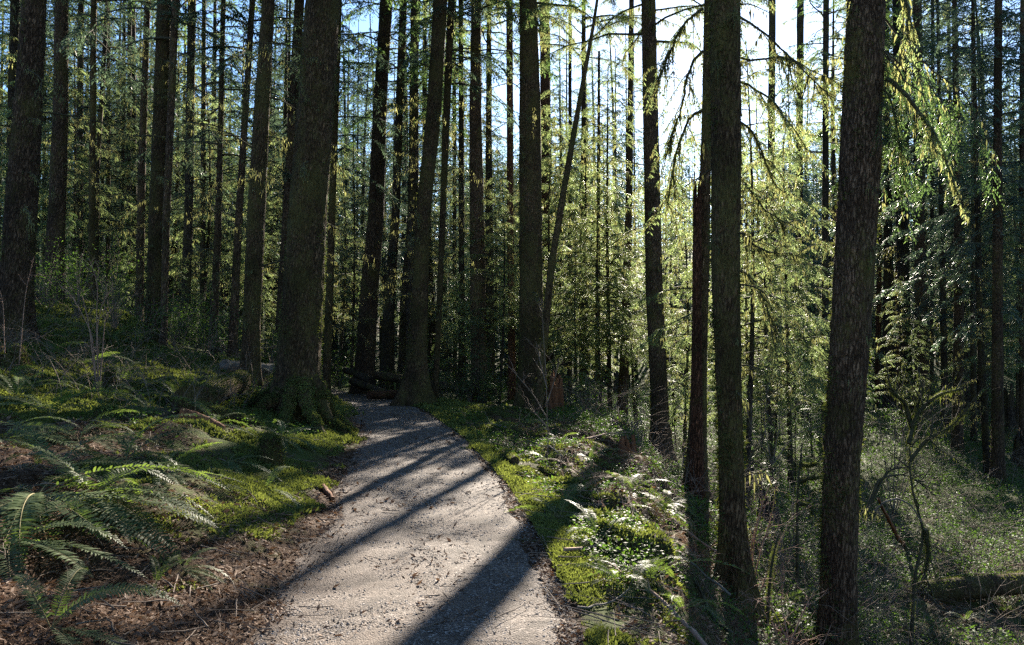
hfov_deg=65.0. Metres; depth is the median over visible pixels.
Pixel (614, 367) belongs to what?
understorey hemlock
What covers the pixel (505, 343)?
mossy hemlock
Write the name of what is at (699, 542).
fallen log
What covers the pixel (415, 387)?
conifer tree
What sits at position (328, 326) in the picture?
conifer tree
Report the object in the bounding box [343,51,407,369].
slim conifer
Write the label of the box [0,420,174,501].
sword fern
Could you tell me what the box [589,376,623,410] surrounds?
leafy shrub
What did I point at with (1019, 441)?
stump
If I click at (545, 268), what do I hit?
understorey hemlock
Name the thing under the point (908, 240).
conifer tree
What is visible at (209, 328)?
leafy shrub
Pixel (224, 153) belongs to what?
tall conifer
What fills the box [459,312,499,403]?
young hemlock
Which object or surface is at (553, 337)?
young hemlock
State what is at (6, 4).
tall conifer
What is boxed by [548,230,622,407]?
understorey hemlock
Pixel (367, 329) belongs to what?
conifer tree
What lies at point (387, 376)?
fallen log
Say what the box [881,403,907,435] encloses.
leafy shrub
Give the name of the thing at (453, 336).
understorey hemlock
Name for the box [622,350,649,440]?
young hemlock
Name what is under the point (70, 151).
slim conifer
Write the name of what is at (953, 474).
leafy shrub
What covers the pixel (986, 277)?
slim conifer
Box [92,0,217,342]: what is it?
conifer tree
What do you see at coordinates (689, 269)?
slim conifer
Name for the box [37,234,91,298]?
leafy shrub
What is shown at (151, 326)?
leafy shrub
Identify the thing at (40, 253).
young hemlock
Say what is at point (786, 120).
conifer tree
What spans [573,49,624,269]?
slim conifer
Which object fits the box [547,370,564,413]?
stump
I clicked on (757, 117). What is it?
slim conifer
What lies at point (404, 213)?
slim conifer
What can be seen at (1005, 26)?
mossy hemlock
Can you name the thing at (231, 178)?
slim conifer
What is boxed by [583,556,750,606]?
sword fern
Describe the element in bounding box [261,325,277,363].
leafy shrub
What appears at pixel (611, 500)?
fallen log
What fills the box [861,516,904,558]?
leafy shrub
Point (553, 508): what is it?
sword fern
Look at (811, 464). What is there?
mossy sapling
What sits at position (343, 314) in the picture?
understorey hemlock
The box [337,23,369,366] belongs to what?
slim conifer
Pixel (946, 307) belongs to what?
slim conifer
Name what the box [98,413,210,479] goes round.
sword fern
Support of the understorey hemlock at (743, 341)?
on the ground at (310, 456)
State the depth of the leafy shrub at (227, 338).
22.06 m
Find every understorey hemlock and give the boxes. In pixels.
[0,0,66,220]
[0,4,110,299]
[1,26,136,298]
[39,65,148,297]
[65,64,198,309]
[86,106,225,314]
[100,25,244,324]
[122,61,268,343]
[169,91,279,352]
[193,110,327,356]
[226,136,355,314]
[322,141,385,386]
[322,141,405,385]
[394,205,469,377]
[430,169,507,352]
[442,168,518,352]
[447,176,561,404]
[465,167,572,354]
[486,90,645,377]
[492,124,621,380]
[498,145,600,369]
[543,69,685,412]
[543,123,647,399]
[548,185,648,405]
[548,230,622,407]
[559,245,634,382]
[588,189,689,428]
[618,182,710,425]
[627,41,835,505]
[627,178,714,456]
[667,156,826,480]
[687,295,762,423]
[707,114,831,489]
[709,124,892,487]
[709,282,761,416]
[741,273,811,446]
[742,300,811,455]
[775,281,828,435]
[802,282,876,425]
[867,276,941,436]
[868,320,882,400]
[874,205,952,357]
[914,201,1018,387]
[927,158,1018,354]
[928,313,969,386]
[939,88,1023,398]
[942,125,1018,430]
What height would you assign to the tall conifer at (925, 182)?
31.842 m
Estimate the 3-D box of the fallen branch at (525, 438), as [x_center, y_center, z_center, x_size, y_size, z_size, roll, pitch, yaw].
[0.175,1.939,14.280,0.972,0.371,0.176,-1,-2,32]
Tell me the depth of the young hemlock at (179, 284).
24.07 m
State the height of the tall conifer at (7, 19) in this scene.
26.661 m
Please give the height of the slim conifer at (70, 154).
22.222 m
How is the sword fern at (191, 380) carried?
on the ground at (310, 456)
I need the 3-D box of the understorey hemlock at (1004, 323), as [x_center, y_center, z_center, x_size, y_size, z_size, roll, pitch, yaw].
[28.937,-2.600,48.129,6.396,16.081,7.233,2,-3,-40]
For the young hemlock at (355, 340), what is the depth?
35.68 m
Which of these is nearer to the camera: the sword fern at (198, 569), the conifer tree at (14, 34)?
the sword fern at (198, 569)
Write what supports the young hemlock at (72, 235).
on the ground at (310, 456)
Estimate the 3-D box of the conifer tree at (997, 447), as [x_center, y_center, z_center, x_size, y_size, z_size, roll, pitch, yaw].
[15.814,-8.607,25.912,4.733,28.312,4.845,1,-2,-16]
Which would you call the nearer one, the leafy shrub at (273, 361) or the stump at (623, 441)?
the stump at (623, 441)
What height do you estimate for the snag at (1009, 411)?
2.500 m
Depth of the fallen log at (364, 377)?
28.30 m
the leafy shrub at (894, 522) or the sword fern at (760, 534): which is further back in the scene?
the leafy shrub at (894, 522)
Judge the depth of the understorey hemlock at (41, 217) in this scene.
34.20 m
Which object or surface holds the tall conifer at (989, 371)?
on the ground at (310, 456)
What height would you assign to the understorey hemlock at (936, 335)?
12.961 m
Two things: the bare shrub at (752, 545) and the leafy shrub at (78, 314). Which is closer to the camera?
the bare shrub at (752, 545)
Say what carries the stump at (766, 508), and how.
on the ground at (310, 456)
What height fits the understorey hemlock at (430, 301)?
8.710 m
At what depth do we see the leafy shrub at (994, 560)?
15.51 m
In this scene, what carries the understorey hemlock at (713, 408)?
on the ground at (310, 456)
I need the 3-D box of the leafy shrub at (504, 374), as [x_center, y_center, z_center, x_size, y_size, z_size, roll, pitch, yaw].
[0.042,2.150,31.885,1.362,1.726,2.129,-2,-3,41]
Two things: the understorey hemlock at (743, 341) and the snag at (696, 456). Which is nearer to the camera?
the snag at (696, 456)
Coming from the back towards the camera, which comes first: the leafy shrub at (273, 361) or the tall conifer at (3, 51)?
the tall conifer at (3, 51)
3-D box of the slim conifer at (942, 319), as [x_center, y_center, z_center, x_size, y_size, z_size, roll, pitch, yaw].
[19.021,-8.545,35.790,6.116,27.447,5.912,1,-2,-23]
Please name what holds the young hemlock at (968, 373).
on the ground at (310, 456)
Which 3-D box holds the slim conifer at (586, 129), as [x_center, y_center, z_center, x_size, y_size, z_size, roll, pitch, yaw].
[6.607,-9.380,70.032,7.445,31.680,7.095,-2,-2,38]
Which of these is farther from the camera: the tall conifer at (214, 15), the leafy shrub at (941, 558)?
the tall conifer at (214, 15)
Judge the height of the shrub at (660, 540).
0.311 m
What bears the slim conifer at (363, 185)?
on the ground at (310, 456)
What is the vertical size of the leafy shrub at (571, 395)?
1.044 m
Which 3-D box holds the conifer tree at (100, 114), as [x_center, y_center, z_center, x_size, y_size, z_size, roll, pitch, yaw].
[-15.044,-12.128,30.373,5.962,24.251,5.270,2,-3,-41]
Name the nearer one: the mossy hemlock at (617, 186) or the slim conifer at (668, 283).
the mossy hemlock at (617, 186)
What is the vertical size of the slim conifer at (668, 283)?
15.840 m
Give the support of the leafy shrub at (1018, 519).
on the ground at (310, 456)
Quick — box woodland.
[0,43,1019,387]
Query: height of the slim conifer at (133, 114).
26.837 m
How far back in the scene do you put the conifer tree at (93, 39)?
24.20 m
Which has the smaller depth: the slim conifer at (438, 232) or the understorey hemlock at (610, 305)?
the understorey hemlock at (610, 305)
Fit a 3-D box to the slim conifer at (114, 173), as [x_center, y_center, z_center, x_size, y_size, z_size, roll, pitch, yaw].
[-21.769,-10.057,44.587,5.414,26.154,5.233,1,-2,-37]
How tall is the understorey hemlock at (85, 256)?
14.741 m
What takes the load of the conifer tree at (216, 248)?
on the ground at (310, 456)
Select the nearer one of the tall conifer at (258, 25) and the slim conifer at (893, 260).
the tall conifer at (258, 25)
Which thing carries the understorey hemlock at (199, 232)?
on the ground at (310, 456)
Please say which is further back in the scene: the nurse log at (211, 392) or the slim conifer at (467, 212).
the slim conifer at (467, 212)
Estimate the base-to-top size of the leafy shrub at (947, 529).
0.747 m
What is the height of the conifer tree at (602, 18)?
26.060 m
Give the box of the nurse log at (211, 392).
[172,369,250,404]
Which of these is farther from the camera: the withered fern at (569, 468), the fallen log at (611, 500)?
the withered fern at (569, 468)
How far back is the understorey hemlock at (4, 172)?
30.18 m
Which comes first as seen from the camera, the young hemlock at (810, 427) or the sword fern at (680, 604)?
the sword fern at (680, 604)
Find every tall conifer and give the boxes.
[0,0,51,207]
[0,3,9,203]
[0,18,70,237]
[41,5,97,272]
[67,2,142,306]
[136,10,177,271]
[173,0,252,351]
[179,0,251,346]
[226,0,292,339]
[245,1,364,329]
[264,71,284,321]
[338,0,469,369]
[360,30,434,366]
[366,5,439,350]
[814,0,981,416]
[829,0,966,408]
[829,31,912,396]
[882,1,988,371]
[923,4,1019,407]
[936,30,1013,401]
[947,0,1012,392]
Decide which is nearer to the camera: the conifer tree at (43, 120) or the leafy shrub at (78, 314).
the leafy shrub at (78, 314)
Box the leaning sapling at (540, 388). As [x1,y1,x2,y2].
[533,0,598,415]
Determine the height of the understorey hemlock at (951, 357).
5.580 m
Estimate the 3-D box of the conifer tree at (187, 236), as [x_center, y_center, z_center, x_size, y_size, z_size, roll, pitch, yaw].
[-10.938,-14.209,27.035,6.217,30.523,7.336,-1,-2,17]
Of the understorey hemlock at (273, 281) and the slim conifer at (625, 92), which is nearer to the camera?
the understorey hemlock at (273, 281)
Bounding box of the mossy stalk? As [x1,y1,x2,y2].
[763,536,779,633]
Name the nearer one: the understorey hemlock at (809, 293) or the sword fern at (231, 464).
the sword fern at (231, 464)
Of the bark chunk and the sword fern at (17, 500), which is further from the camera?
the bark chunk
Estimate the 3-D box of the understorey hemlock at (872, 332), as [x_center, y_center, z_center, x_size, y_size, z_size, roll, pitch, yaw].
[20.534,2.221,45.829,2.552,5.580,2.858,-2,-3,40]
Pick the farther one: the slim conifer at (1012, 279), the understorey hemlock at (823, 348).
the slim conifer at (1012, 279)
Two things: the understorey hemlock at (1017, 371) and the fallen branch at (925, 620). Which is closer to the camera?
the fallen branch at (925, 620)
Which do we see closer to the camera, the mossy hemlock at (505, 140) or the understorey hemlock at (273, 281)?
the understorey hemlock at (273, 281)
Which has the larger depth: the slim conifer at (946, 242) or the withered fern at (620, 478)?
the slim conifer at (946, 242)
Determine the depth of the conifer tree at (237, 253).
21.03 m
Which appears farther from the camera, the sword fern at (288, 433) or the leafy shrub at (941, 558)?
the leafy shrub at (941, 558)
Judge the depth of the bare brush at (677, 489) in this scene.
10.31 m
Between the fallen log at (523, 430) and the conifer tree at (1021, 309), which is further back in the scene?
the conifer tree at (1021, 309)
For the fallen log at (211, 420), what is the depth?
10.55 m
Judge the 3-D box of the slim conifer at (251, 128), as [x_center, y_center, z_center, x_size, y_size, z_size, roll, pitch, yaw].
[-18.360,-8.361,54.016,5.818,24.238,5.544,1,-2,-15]
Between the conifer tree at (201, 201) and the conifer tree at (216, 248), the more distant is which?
the conifer tree at (201, 201)
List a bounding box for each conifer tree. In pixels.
[0,0,110,243]
[0,0,113,302]
[0,0,115,279]
[0,0,136,344]
[2,0,152,300]
[19,0,184,302]
[37,2,175,303]
[45,0,182,302]
[57,0,261,347]
[67,1,199,314]
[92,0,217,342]
[96,0,186,320]
[103,0,283,345]
[122,0,284,349]
[130,0,297,356]
[145,0,350,356]
[173,0,340,386]
[220,0,377,435]
[236,0,400,358]
[271,0,409,390]
[286,0,467,394]
[336,0,469,389]
[340,0,482,389]
[357,0,524,398]
[364,0,548,405]
[389,0,560,397]
[398,1,505,383]
[400,0,593,402]
[404,0,633,411]
[421,0,576,399]
[494,0,690,403]
[513,0,780,462]
[540,6,550,396]
[545,51,647,406]
[568,0,571,398]
[617,0,633,422]
[628,0,842,514]
[685,0,771,629]
[741,0,909,438]
[765,0,775,427]
[794,0,803,423]
[811,0,1004,644]
[818,0,948,410]
[818,39,928,409]
[873,0,953,390]
[874,0,1023,453]
[875,0,968,282]
[875,0,990,410]
[881,0,992,422]
[897,0,1021,441]
[905,0,1023,478]
[912,0,1023,487]
[960,0,1023,435]
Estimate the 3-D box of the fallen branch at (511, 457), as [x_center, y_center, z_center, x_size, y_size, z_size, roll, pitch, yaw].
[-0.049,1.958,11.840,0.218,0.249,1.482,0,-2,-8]
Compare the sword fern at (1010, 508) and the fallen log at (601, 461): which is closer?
the fallen log at (601, 461)
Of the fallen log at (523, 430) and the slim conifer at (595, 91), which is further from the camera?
the slim conifer at (595, 91)
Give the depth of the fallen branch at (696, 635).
5.04 m
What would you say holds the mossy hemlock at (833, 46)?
on the ground at (310, 456)
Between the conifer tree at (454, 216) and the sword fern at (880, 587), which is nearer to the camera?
the sword fern at (880, 587)
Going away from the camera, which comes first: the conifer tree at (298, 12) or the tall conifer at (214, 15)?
the conifer tree at (298, 12)
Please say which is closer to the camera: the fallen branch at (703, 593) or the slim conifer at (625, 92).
the fallen branch at (703, 593)
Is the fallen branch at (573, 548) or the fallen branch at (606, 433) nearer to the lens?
the fallen branch at (573, 548)
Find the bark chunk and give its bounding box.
[320,481,334,499]
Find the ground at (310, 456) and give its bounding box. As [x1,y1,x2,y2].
[0,240,1023,644]
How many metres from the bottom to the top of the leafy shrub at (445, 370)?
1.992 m
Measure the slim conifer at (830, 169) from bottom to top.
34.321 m
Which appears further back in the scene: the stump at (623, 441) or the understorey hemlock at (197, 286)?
the understorey hemlock at (197, 286)
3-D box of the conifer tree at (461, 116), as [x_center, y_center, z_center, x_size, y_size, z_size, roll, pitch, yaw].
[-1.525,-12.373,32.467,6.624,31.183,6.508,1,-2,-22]
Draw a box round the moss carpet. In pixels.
[0,298,858,644]
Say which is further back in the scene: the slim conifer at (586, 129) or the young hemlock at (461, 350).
the slim conifer at (586, 129)
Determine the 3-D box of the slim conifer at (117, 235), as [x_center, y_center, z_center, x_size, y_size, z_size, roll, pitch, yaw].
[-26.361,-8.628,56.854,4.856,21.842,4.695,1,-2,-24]
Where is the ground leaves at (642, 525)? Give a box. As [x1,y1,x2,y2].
[447,407,860,644]
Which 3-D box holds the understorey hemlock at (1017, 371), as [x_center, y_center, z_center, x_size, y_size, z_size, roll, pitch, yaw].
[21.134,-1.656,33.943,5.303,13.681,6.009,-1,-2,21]
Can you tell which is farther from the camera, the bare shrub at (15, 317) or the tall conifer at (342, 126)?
the tall conifer at (342, 126)
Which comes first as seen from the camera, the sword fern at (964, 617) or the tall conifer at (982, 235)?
the sword fern at (964, 617)
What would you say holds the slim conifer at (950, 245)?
on the ground at (310, 456)
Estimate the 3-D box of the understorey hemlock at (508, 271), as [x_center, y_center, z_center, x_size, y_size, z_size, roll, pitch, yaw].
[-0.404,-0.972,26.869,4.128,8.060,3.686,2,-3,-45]
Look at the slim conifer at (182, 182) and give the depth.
43.99 m
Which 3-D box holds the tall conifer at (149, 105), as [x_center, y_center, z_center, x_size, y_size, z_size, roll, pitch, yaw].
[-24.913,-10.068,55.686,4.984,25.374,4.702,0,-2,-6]
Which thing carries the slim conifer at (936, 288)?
on the ground at (310, 456)
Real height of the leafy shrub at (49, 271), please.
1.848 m
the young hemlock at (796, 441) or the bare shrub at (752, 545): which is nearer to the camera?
the bare shrub at (752, 545)
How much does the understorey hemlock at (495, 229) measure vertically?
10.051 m
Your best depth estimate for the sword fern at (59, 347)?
14.43 m
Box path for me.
[247,389,561,644]
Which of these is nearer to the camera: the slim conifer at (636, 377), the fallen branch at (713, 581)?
the fallen branch at (713, 581)
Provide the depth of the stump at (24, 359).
12.50 m
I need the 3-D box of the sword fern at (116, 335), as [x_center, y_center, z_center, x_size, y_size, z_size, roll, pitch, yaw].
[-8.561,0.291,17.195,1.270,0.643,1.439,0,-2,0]
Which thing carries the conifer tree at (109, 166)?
on the ground at (310, 456)
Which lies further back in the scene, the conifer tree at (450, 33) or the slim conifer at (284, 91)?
the slim conifer at (284, 91)
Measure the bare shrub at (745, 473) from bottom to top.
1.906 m
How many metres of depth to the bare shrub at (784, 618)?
7.47 m
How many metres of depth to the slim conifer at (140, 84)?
47.80 m
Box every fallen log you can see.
[170,395,264,428]
[178,407,225,430]
[219,358,274,373]
[342,367,375,384]
[349,378,386,390]
[366,389,397,398]
[374,371,477,395]
[476,409,517,417]
[509,426,572,442]
[543,424,610,454]
[570,443,622,471]
[570,489,619,507]
[581,506,656,529]
[587,516,638,537]
[666,511,714,567]
[917,570,1023,602]
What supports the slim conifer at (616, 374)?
on the ground at (310, 456)
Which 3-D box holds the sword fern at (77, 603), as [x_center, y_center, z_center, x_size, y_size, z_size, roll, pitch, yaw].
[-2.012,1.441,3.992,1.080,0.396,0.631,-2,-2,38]
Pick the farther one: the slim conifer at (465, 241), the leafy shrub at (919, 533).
the slim conifer at (465, 241)
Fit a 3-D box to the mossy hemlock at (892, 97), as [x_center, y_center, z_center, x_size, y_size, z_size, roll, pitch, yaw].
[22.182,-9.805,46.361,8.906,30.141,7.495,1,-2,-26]
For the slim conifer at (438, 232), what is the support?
on the ground at (310, 456)
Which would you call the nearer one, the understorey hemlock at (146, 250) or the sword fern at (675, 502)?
the sword fern at (675, 502)
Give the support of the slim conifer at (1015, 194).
on the ground at (310, 456)
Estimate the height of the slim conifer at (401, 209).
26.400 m
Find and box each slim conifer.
[0,0,9,242]
[0,1,113,251]
[1,0,118,279]
[39,25,105,287]
[40,6,118,293]
[65,2,152,310]
[66,2,150,308]
[68,0,200,315]
[68,9,118,302]
[99,39,170,276]
[103,71,150,303]
[104,3,173,311]
[122,3,233,322]
[137,35,206,335]
[174,69,245,297]
[179,65,245,324]
[192,100,244,294]
[208,70,249,351]
[216,20,278,354]
[223,0,294,356]
[231,0,349,338]
[231,3,284,331]
[235,0,344,340]
[263,72,282,308]
[265,92,281,300]
[322,125,361,376]
[324,19,370,373]
[326,21,395,363]
[326,90,385,377]
[327,14,395,282]
[336,57,403,346]
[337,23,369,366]
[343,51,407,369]
[359,90,435,310]
[362,0,503,393]
[365,56,434,372]
[383,1,470,357]
[397,6,502,393]
[397,69,457,315]
[433,119,469,377]
[434,66,498,385]
[447,119,505,350]
[451,149,484,347]
[456,63,507,353]
[514,46,577,366]
[550,28,580,374]
[551,37,596,385]
[552,54,624,345]
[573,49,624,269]
[574,18,644,385]
[588,48,644,392]
[589,25,663,386]
[610,65,676,379]
[644,212,684,367]
[669,216,692,386]
[678,223,710,316]
[686,272,715,395]
[708,100,759,324]
[741,81,782,357]
[756,78,821,373]
[784,80,837,361]
[808,66,840,299]
[870,116,913,346]
[878,0,1018,431]
[910,7,989,401]
[926,0,1017,417]
[926,50,1015,372]
[927,139,1007,373]
[927,188,949,364]
[928,178,968,387]
[962,1,1019,370]
[966,0,1019,300]
[987,64,1019,349]
[988,85,1019,339]
[1003,121,1018,367]
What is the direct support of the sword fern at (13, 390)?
on the ground at (310, 456)
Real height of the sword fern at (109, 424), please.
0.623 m
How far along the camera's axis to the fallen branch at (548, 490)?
9.40 m
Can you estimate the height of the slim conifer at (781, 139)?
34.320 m
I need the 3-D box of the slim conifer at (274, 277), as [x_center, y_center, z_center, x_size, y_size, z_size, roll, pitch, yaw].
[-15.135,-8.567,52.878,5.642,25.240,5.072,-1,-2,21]
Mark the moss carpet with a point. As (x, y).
(256, 486)
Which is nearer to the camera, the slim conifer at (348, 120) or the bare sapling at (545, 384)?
the bare sapling at (545, 384)
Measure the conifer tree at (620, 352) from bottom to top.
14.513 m
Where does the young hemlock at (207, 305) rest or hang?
on the ground at (310, 456)
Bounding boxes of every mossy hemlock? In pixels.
[402,0,587,394]
[441,98,518,349]
[495,135,577,362]
[500,135,576,348]
[515,92,605,399]
[550,100,641,390]
[563,118,642,396]
[778,0,892,336]
[816,0,969,345]
[890,1,1019,344]
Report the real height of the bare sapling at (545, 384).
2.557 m
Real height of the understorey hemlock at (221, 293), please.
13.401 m
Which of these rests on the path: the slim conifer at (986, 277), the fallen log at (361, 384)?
the fallen log at (361, 384)
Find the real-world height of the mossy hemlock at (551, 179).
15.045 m
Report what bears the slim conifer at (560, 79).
on the ground at (310, 456)
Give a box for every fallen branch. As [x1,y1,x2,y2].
[497,447,519,464]
[498,421,543,441]
[501,484,599,495]
[507,526,686,581]
[530,433,562,456]
[548,464,652,489]
[563,508,697,555]
[575,493,646,520]
[577,563,686,608]
[586,429,631,438]
[595,487,730,595]
[609,562,706,644]
[639,474,716,552]
[685,554,734,636]
[858,595,919,613]
[874,498,921,521]
[886,610,952,625]
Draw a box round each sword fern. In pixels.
[0,365,47,385]
[0,372,78,406]
[0,388,119,415]
[0,416,89,452]
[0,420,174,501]
[0,438,224,552]
[0,463,213,571]
[0,496,146,585]
[10,338,85,355]
[14,567,182,644]
[23,409,142,452]
[29,321,60,344]
[55,380,144,404]
[62,352,131,371]
[77,322,142,345]
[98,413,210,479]
[102,362,147,381]
[121,326,160,348]
[136,345,185,359]
[136,381,190,401]
[144,555,204,595]
[153,442,244,493]
[168,343,200,353]
[169,374,213,384]
[170,548,233,591]
[183,351,229,364]
[188,401,256,435]
[222,453,282,481]
[254,419,326,453]
[263,466,306,513]
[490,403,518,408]
[504,483,589,524]
[516,450,578,464]
[517,418,550,425]
[530,432,578,444]
[564,499,645,552]
[569,442,619,466]
[570,552,664,598]
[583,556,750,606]
[589,429,629,440]
[590,470,672,518]
[601,503,657,529]
[647,489,707,532]
[651,580,745,627]
[673,540,708,563]
[748,528,778,541]
[762,587,816,627]
[858,576,904,601]
[863,606,922,643]
[885,545,921,559]
[923,611,954,630]
[943,611,991,623]
[988,596,1023,615]
[1000,500,1023,510]
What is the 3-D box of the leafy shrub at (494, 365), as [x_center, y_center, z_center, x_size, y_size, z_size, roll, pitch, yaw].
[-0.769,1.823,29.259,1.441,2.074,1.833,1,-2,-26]
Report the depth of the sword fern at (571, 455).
11.53 m
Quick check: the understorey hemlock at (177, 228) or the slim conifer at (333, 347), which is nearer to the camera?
the understorey hemlock at (177, 228)
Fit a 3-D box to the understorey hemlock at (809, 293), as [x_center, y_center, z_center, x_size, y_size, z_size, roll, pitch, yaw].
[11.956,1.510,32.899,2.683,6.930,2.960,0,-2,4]
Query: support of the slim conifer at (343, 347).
on the ground at (310, 456)
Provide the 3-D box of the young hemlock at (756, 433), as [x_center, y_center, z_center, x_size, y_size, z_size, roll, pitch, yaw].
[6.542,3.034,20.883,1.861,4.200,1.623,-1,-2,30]
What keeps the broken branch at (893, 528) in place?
on the ground at (310, 456)
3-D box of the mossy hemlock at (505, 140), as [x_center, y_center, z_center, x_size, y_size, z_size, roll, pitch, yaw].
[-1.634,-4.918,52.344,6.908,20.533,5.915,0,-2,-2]
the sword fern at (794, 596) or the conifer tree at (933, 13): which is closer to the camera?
the sword fern at (794, 596)
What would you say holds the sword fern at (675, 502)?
on the ground at (310, 456)
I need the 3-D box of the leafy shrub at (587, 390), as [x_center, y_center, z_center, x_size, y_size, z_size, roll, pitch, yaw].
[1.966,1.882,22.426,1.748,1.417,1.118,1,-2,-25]
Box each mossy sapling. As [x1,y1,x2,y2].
[794,444,823,600]
[869,351,998,644]
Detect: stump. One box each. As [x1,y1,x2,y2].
[0,343,37,376]
[87,403,124,419]
[101,367,117,388]
[255,431,285,466]
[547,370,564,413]
[618,434,637,459]
[756,489,781,529]
[1010,427,1023,468]
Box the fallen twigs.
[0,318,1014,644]
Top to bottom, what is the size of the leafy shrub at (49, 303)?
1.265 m
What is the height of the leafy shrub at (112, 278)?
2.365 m
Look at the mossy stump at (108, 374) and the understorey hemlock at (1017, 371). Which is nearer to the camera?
the mossy stump at (108, 374)
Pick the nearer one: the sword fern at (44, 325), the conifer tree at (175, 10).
the sword fern at (44, 325)
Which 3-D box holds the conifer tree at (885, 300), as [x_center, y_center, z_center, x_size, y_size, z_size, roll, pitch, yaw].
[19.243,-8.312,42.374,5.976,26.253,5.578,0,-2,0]
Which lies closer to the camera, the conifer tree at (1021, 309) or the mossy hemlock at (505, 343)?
the conifer tree at (1021, 309)
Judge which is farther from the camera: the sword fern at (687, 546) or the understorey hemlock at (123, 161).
the understorey hemlock at (123, 161)
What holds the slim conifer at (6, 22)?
on the ground at (310, 456)
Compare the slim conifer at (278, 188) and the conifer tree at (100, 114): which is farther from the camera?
the slim conifer at (278, 188)
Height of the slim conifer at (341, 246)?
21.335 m
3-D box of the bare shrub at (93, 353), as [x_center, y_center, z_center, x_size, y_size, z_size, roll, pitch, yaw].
[-6.912,0.040,13.263,1.040,2.362,0.589,0,-2,0]
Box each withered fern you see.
[531,428,568,437]
[540,458,583,476]
[570,472,643,508]
[607,450,662,478]
[636,502,671,533]
[670,532,715,563]
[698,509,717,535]
[756,557,805,576]
[875,576,915,593]
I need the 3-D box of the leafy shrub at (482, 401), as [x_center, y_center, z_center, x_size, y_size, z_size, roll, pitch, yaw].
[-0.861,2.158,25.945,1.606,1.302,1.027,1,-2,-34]
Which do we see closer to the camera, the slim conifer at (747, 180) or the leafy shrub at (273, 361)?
the leafy shrub at (273, 361)
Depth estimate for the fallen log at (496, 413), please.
20.58 m
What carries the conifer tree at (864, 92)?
on the ground at (310, 456)
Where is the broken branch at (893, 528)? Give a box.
[877,497,905,547]
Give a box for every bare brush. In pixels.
[0,269,276,415]
[512,407,903,644]
[524,370,1023,644]
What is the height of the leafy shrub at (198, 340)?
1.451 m
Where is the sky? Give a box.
[0,0,1019,245]
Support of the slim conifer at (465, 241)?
on the ground at (310, 456)
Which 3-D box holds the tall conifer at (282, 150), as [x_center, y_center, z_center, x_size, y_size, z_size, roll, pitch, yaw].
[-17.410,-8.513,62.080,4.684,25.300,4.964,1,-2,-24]
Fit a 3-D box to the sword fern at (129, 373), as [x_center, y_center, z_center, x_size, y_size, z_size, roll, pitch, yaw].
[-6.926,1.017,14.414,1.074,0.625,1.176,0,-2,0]
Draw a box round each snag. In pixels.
[688,172,704,506]
[1004,383,1016,440]
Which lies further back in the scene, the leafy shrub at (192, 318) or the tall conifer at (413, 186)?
the tall conifer at (413, 186)
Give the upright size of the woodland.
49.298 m
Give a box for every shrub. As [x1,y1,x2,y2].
[0,258,37,364]
[34,237,77,305]
[34,262,77,306]
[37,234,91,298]
[39,254,110,318]
[57,252,120,387]
[68,232,145,317]
[72,292,105,317]
[82,273,144,328]
[98,273,142,306]
[108,294,179,342]
[129,295,192,343]
[168,288,213,347]
[168,304,197,346]
[169,287,209,346]
[169,298,239,355]
[174,304,220,348]
[192,325,226,355]
[207,325,241,353]
[218,307,262,349]
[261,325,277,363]
[261,329,276,363]
[321,330,357,381]
[321,344,355,387]
[322,363,340,387]
[377,365,402,389]
[427,339,447,373]
[432,350,465,396]
[439,379,460,397]
[440,377,481,400]
[454,340,495,378]
[465,370,502,402]
[467,371,504,402]
[487,344,513,389]
[489,376,514,404]
[490,357,517,388]
[560,366,616,410]
[563,381,584,411]
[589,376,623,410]
[603,523,680,562]
[672,422,707,453]
[709,452,818,593]
[738,546,827,644]
[742,362,827,464]
[744,433,798,510]
[763,469,819,556]
[766,420,805,446]
[793,411,821,455]
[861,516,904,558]
[865,430,946,514]
[867,375,968,514]
[867,519,901,551]
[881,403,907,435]
[882,513,908,531]
[900,473,924,494]
[904,421,928,437]
[907,523,938,547]
[910,574,953,603]
[916,453,949,494]
[924,376,950,426]
[929,518,965,545]
[930,539,959,575]
[940,532,956,552]
[946,465,962,486]
[951,408,979,431]
[971,529,1022,574]
[976,424,1017,445]
[992,553,1019,573]
[997,513,1012,529]
[1006,505,1023,535]
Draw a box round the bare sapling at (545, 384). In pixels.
[508,298,563,465]
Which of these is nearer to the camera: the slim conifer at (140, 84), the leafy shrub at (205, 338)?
the leafy shrub at (205, 338)
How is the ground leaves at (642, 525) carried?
on the ground at (310, 456)
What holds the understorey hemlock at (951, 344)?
on the ground at (310, 456)
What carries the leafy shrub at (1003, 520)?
on the ground at (310, 456)
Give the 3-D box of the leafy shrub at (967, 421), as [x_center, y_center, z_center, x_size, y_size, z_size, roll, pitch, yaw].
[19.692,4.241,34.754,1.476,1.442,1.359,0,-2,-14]
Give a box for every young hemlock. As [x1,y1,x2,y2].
[34,191,44,292]
[64,211,86,295]
[105,210,146,312]
[168,255,202,346]
[186,254,226,347]
[238,253,275,355]
[337,282,380,385]
[433,281,470,398]
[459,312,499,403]
[535,286,590,412]
[568,314,612,407]
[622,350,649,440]
[668,363,688,447]
[743,361,799,514]
[774,384,821,494]
[786,339,825,457]
[863,347,889,428]
[889,318,947,432]
[948,303,990,403]
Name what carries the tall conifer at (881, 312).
on the ground at (310, 456)

